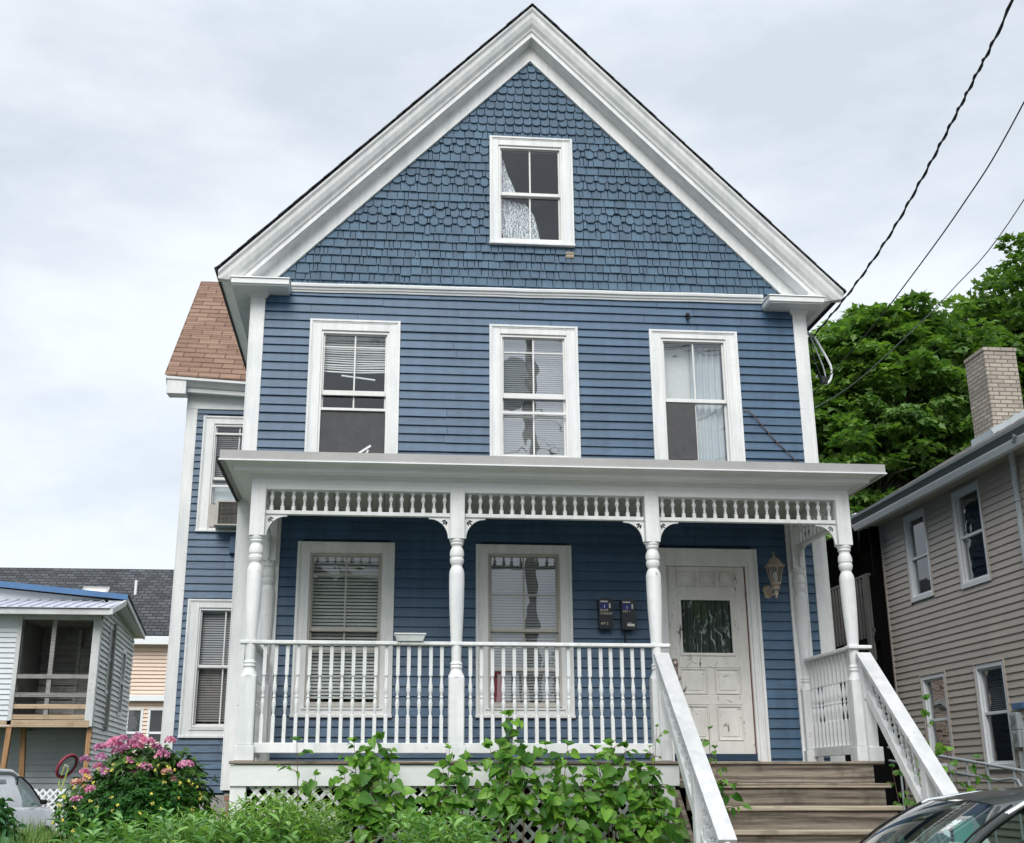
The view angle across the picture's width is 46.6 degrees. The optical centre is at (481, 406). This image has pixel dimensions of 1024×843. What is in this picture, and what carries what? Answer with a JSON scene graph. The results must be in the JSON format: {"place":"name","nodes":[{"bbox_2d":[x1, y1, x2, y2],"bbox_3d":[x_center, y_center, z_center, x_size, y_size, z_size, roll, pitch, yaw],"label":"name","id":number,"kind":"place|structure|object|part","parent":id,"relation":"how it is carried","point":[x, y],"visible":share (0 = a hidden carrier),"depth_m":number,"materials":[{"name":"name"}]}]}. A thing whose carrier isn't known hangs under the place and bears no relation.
{"place":"outdoors","nodes":[
{"label":"outdoors","id":0,"kind":"place"},
{"bbox_2d":[0,0,1023,569],"label":"sky","id":1,"kind":"structure","parent":0,"point":[143,143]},
{"bbox_2d":[859,787,1023,842],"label":"dark suv","id":2,"kind":"object","parent":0,"point":[990,816],"visible":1,"depth_m":6.79,"materials":[{"name":"grey paint"}]},
{"bbox_2d":[944,829,972,842],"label":"papers","id":3,"kind":"object","parent":2,"relation":"in","point":[946,832],"visible":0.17,"depth_m":6.52,"materials":[{"name":"white paper"}]},
{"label":"side window","id":4,"kind":"part","parent":2,"relation":"part of","materials":[{"name":"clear glass"}]},
{"bbox_3d":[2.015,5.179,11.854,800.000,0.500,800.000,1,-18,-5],"label":"ground","id":5,"kind":"structure","parent":0,"visible":0},
{"bbox_2d":[0,797,27,842],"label":"leaf plant","id":6,"kind":"object","parent":5,"relation":"on","point":[5,813],"visible":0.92,"depth_m":12.73,"materials":[{"name":"green plant"}]},
{"bbox_2d":[0,769,55,833],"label":"white car","id":7,"kind":"object","parent":5,"relation":"on","point":[20,791],"visible":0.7,"depth_m":17.67,"materials":[{"name":"paint"}]},
{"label":"side window","id":8,"kind":"part","parent":7,"relation":"part of","materials":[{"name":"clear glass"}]},
{"bbox_3d":[-6.865,5.803,17.985,0.097,0.408,0.826,-3,-18,9],"label":"window frame","id":9,"kind":"part","parent":7,"relation":"part of","materials":[{"name":"black rubber"}]},
{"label":"side window","id":10,"kind":"part","parent":7,"relation":"part of","materials":[{"name":"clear glass"}]},
{"bbox_2d":[0,812,77,842],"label":"grass","id":11,"kind":"structure","parent":5,"relation":"on","point":[39,835],"depth_m":13.48,"materials":[{"name":"green plant"}]},
{"bbox_2d":[34,789,80,833],"bbox_3d":[-7.136,6.962,19.806,1.150,1.125,0.060,1,-18,-5],"label":"lattice fence","id":12,"kind":"object","parent":5,"relation":"on","point":[47,794],"visible":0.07,"depth_m":19.91,"materials":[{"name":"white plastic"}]},
{"bbox_2d":[44,754,77,811],"bbox_3d":[-6.940,6.683,20.098,0.834,1.566,0.390,8,-19,-25],"label":"bicycle","id":13,"kind":"object","parent":5,"relation":"on","point":[57,771],"visible":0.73,"depth_m":20.16,"materials":[{"name":"metal"}]},
{"bbox_2d":[0,581,146,831],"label":"neighboring house","id":14,"kind":"structure","parent":5,"relation":"on","point":[66,659],"depth_m":25.42,"materials":[{"name":"white plastic"}]},
{"bbox_2d":[71,630,90,714],"bbox_3d":[-8.599,5.939,25.959,0.580,2.100,0.080,1,-18,-5],"label":"door","id":15,"kind":"structure","parent":14,"relation":"in","point":[83,654],"depth_m":25.97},
{"bbox_2d":[104,625,113,693],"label":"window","id":16,"kind":"structure","parent":14,"relation":"in","point":[112,627],"depth_m":25.85,"materials":[{"name":"white glass"}]},
{"bbox_2d":[116,649,126,716],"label":"window","id":17,"kind":"structure","parent":14,"relation":"in","point":[123,665],"depth_m":28.06,"materials":[{"name":"white glass"}]},
{"bbox_2d":[0,567,173,754],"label":"peach house","id":18,"kind":"structure","parent":5,"relation":"on","point":[149,591],"depth_m":42.74,"materials":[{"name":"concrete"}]},
{"bbox_2d":[125,708,143,750],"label":"window","id":19,"kind":"structure","parent":18,"relation":"in","point":[135,715],"depth_m":40.41,"materials":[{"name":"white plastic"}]},
{"bbox_2d":[145,708,162,749],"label":"window","id":20,"kind":"structure","parent":18,"relation":"in","point":[155,715],"depth_m":40.44,"materials":[{"name":"white plastic"}]},
{"bbox_2d":[44,761,214,842],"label":"yellow shrub","id":21,"kind":"object","parent":5,"relation":"on","point":[125,808],"visible":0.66,"depth_m":12.44,"materials":[{"name":"green plant"}]},
{"bbox_2d":[50,732,220,842],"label":"rhododendron","id":22,"kind":"object","parent":5,"relation":"on","point":[148,758],"visible":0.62,"depth_m":13.08,"materials":[{"name":"pink plant"}]},
{"bbox_2d":[47,802,517,842],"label":"broad weeds","id":23,"kind":"object","parent":5,"relation":"on","point":[432,836],"visible":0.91,"depth_m":8.91,"materials":[{"name":"green plant"}]},
{"bbox_2d":[264,735,322,830],"bbox_3d":[-1.612,3.669,10.079,0.513,1.710,0.229,7,-19,-21],"label":"knotweed","id":24,"kind":"object","parent":5,"relation":"on","point":[310,785],"visible":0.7,"depth_m":10.24,"materials":[{"name":"green plant"}]},
{"bbox_2d":[121,786,502,842],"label":"tall weeds","id":25,"kind":"object","parent":5,"relation":"on","point":[271,806],"visible":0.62,"depth_m":9.21,"materials":[{"name":"green plant"}]},
{"bbox_2d":[327,731,422,842],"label":"knotweed","id":26,"kind":"object","parent":5,"relation":"on","point":[369,814],"visible":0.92,"depth_m":10.24,"materials":[{"name":"green plant"}]},
{"bbox_2d":[404,743,490,832],"bbox_3d":[-0.298,3.737,10.202,0.784,1.653,0.328,-2,-18,5],"label":"knotweed","id":27,"kind":"object","parent":5,"relation":"on","point":[452,802],"visible":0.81,"depth_m":10.32,"materials":[{"name":"green plant"}]},
{"bbox_2d":[459,710,541,842],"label":"knotweed","id":28,"kind":"object","parent":5,"relation":"on","point":[509,799],"visible":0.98,"depth_m":10.38,"materials":[{"name":"green plant"}]},
{"bbox_2d":[160,3,960,842],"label":"blue house","id":29,"kind":"structure","parent":5,"relation":"on","point":[468,293],"depth_m":13.13,"materials":[{"name":"paint"}]},
{"bbox_2d":[177,599,231,737],"bbox_3d":[-3.522,3.553,16.159,1.049,1.841,0.197,1,-18,-5],"label":"window","id":30,"kind":"structure","parent":29,"relation":"in","point":[196,608],"depth_m":16.14,"materials":[{"name":"white paint"}]},
{"bbox_2d":[195,415,242,532],"bbox_3d":[-3.493,0.974,16.981,1.048,1.694,0.197,1,-18,-5],"label":"window","id":31,"kind":"structure","parent":29,"relation":"in","point":[209,491],"depth_m":16.95,"materials":[{"name":"white paint"}]},
{"bbox_2d":[208,500,237,529],"bbox_3d":[-3.504,1.540,16.683,0.665,0.356,0.470,1,-18,-5],"label":"air conditioner","id":32,"kind":"object","parent":29,"relation":"attached to","point":[222,514],"visible":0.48,"depth_m":16.51,"materials":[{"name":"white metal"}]},
{"bbox_2d":[289,541,394,717],"bbox_3d":[-1.453,2.337,12.511,1.044,1.821,0.178,1,-18,-5],"label":"window","id":33,"kind":"structure","parent":29,"relation":"in","point":[309,552],"depth_m":12.55,"materials":[{"name":"white paint"}]},
{"bbox_2d":[304,318,400,453],"bbox_3d":[-1.440,-0.142,13.300,1.031,1.722,0.178,1,-18,-5],"label":"window","id":34,"kind":"structure","parent":29,"relation":"in","point":[327,429],"depth_m":13.27,"materials":[{"name":"white paint"}]},
{"bbox_2d":[358,445,370,452],"bbox_3d":[-1.274,0.469,12.787,0.163,0.123,0.022,1,-18,-5],"label":"white stick","id":35,"kind":"object","parent":29,"relation":"on","point":[366,448],"visible":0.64,"depth_m":12.78,"materials":[{"name":"plastic"}]},
{"bbox_2d":[394,633,425,640],"bbox_3d":[-0.674,2.167,11.143,0.298,0.071,0.196,1,-18,-5],"label":"plastic tub","id":36,"kind":"object","parent":29,"relation":"on","point":[409,636],"visible":0.97,"depth_m":11.07,"materials":[{"name":"white plastic"}]},
{"bbox_2d":[475,544,575,717],"bbox_3d":[0.445,2.384,12.669,1.049,1.818,0.178,1,-18,-5],"label":"window","id":37,"kind":"structure","parent":29,"relation":"in","point":[486,625],"depth_m":12.71,"materials":[{"name":"white paint"}]},
{"bbox_2d":[489,135,574,247],"bbox_3d":[0.585,-2.557,14.257,1.017,1.429,0.190,1,-18,-5],"label":"window","id":38,"kind":"structure","parent":29,"relation":"in","point":[516,222],"depth_m":14.23,"materials":[{"name":"white paint"}]},
{"bbox_2d":[489,324,580,457],"bbox_3d":[0.586,-0.090,13.467,1.032,1.722,0.178,1,-18,-5],"label":"window","id":39,"kind":"structure","parent":29,"relation":"in","point":[565,338],"depth_m":13.49,"materials":[{"name":"white paint"}]},
{"bbox_2d":[597,598,612,629],"bbox_3d":[1.314,2.211,12.691,0.153,0.329,0.112,1,-18,-5],"label":"mailbox","id":40,"kind":"object","parent":29,"relation":"attached to","point":[605,613],"visible":1,"depth_m":12.65,"materials":[{"name":"black paint"}]},
{"bbox_2d":[619,598,635,642],"bbox_3d":[1.556,2.286,12.689,0.153,0.462,0.112,1,-18,-5],"label":"mailbox","id":41,"kind":"object","parent":29,"relation":"attached to","point":[627,614],"visible":1,"depth_m":12.67,"materials":[{"name":"black paint"}]},
{"bbox_2d":[648,329,745,460],"bbox_3d":[2.440,-0.032,13.654,1.052,1.722,0.246,1,-18,-5],"label":"window","id":42,"kind":"structure","parent":29,"relation":"in","point":[687,402],"depth_m":13.67,"materials":[{"name":"white paint"}]},
{"bbox_2d":[666,566,755,753],"bbox_3d":[2.439,2.717,12.709,0.876,2.030,0.168,1,-18,-5],"label":"door","id":43,"kind":"structure","parent":29,"relation":"in","point":[715,681],"depth_m":12.77,"materials":[{"name":"paint"}]},
{"bbox_2d":[743,410,797,462],"bbox_3d":[3.298,0.436,13.464,0.632,0.816,0.025,1,-18,-4],"label":"loose cable","id":44,"kind":"object","parent":29,"relation":"attached to","point":[770,435],"visible":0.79,"depth_m":13.50,"materials":[{"name":"black rubber"}]},
{"bbox_2d":[763,551,784,598],"bbox_3d":[3.169,1.821,12.893,0.201,0.528,0.282,1,-18,-5],"label":"wall lantern","id":45,"kind":"object","parent":29,"relation":"attached to","point":[773,562],"depth_m":12.85,"materials":[{"name":"metal"}]},
{"bbox_2d":[807,331,832,384],"bbox_3d":[3.916,0.039,13.996,0.459,1.992,0.212,-11,-21,31],"label":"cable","id":46,"kind":"object","parent":29,"relation":"attached to","point":[822,380],"visible":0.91,"depth_m":14.14,"materials":[{"name":"white plastic"}]},
{"bbox_2d":[813,102,1023,393],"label":"overhead wire","id":47,"kind":"object","parent":29,"relation":"attached to","point":[934,244],"visible":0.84,"depth_m":10.05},
{"bbox_2d":[522,739,600,842],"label":"knotweed","id":48,"kind":"object","parent":5,"relation":"on","point":[551,814],"visible":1,"depth_m":10.34,"materials":[{"name":"green plant"}]},
{"bbox_2d":[567,738,659,842],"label":"knotweed","id":49,"kind":"object","parent":5,"relation":"on","point":[609,805],"visible":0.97,"depth_m":10.42,"materials":[{"name":"green plant"}]},
{"bbox_2d":[631,724,673,822],"bbox_3d":[1.528,3.696,10.525,0.370,1.725,0.218,1,-18,-5],"label":"knotweed","id":50,"kind":"object","parent":5,"relation":"on","point":[648,755],"visible":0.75,"depth_m":10.72,"materials":[{"name":"green plant"}]},
{"bbox_2d":[618,759,693,842],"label":"knotweed","id":51,"kind":"object","parent":5,"relation":"on","point":[647,826],"visible":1,"depth_m":10.35,"materials":[{"name":"green plant"}]},
{"bbox_2d":[691,726,751,818],"bbox_3d":[1.976,3.618,10.054,0.558,1.788,0.332,8,-19,-22],"label":"knotweed","id":52,"kind":"object","parent":5,"relation":"on","point":[720,785],"visible":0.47,"depth_m":10.19,"materials":[{"name":"green plant"}]},
{"bbox_2d":[887,764,916,811],"bbox_3d":[3.853,4.006,10.606,0.518,1.581,0.462,1,-18,-5],"label":"knotweed","id":53,"kind":"object","parent":5,"relation":"on","point":[906,801],"visible":0.25,"depth_m":10.87,"materials":[{"name":"green plant"}]},
{"bbox_2d":[808,288,1023,539],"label":"maple tree","id":54,"kind":"object","parent":5,"relation":"on","point":[901,418],"visible":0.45,"depth_m":32.07,"materials":[{"name":"green plant"}]},
{"bbox_2d":[826,347,1023,812],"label":"vinyl house","id":55,"kind":"structure","parent":5,"relation":"on","point":[937,555],"depth_m":17.80,"materials":[{"name":"beige plastic"}]},
{"bbox_2d":[902,506,934,602],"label":"window","id":56,"kind":"structure","parent":55,"relation":"in","point":[918,513],"depth_m":18.60,"materials":[{"name":"beige plastic"}]},
{"bbox_2d":[919,670,956,770],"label":"window","id":57,"kind":"structure","parent":55,"relation":"in","point":[925,679],"depth_m":17.85,"materials":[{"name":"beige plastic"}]},
{"bbox_2d":[949,478,991,589],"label":"window","id":58,"kind":"structure","parent":55,"relation":"in","point":[974,485],"depth_m":16.99,"materials":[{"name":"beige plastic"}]},
{"bbox_2d":[972,658,1018,769],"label":"window","id":59,"kind":"structure","parent":55,"relation":"in","point":[978,668],"depth_m":16.23,"materials":[{"name":"beige plastic"}]},
{"bbox_2d":[1008,702,1023,786],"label":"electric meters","id":60,"kind":"object","parent":55,"relation":"attached to","point":[1016,727],"visible":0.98,"depth_m":15.29,"materials":[{"name":"grey metal"}]},
{"bbox_2d":[913,694,958,801],"bbox_3d":[4.463,3.950,11.572,0.622,2.270,0.360,1,-18,-5],"label":"knotweed","id":61,"kind":"object","parent":5,"relation":"on","point":[940,748],"visible":0.3,"depth_m":11.83,"materials":[{"name":"green plant"}]},
{"bbox_2d":[887,746,1023,809],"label":"iron railing","id":62,"kind":"object","parent":5,"relation":"on","point":[987,765],"visible":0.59,"depth_m":12.87,"materials":[{"name":"grey metal"}]},
{"bbox_2d":[948,754,998,791],"bbox_3d":[4.833,4.303,11.731,0.652,1.694,0.307,4,-18,-12],"label":"knotweed","id":63,"kind":"object","parent":5,"relation":"on","point":[973,768],"visible":0.19,"depth_m":12.00,"materials":[{"name":"green plant"}]},
{"bbox_2d":[947,231,1023,415],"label":"maple tree","id":64,"kind":"object","parent":5,"relation":"on","point":[1003,307],"visible":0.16,"depth_m":37.61,"materials":[{"name":"green plant"}]},
{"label":"far sidewalk","id":65,"kind":"structure","parent":0,"visible":0},
{"bbox_3d":[3.801,-5.998,-0.179,2.200,14.320,0.560,1,-18,-5],"label":"utility pole","id":66,"kind":"object","parent":65,"relation":"on","visible":0},
{"bbox_2d":[814,0,1013,335],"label":"service cable","id":67,"kind":"object","parent":66,"relation":"attached to","point":[941,141],"visible":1,"depth_m":10.31,"materials":[{"name":"black rubber"}]},
{"bbox_2d":[814,199,1023,408],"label":"overhead wire","id":68,"kind":"object","parent":66,"relation":"attached to","point":[936,306],"visible":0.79,"depth_m":9.97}
]}

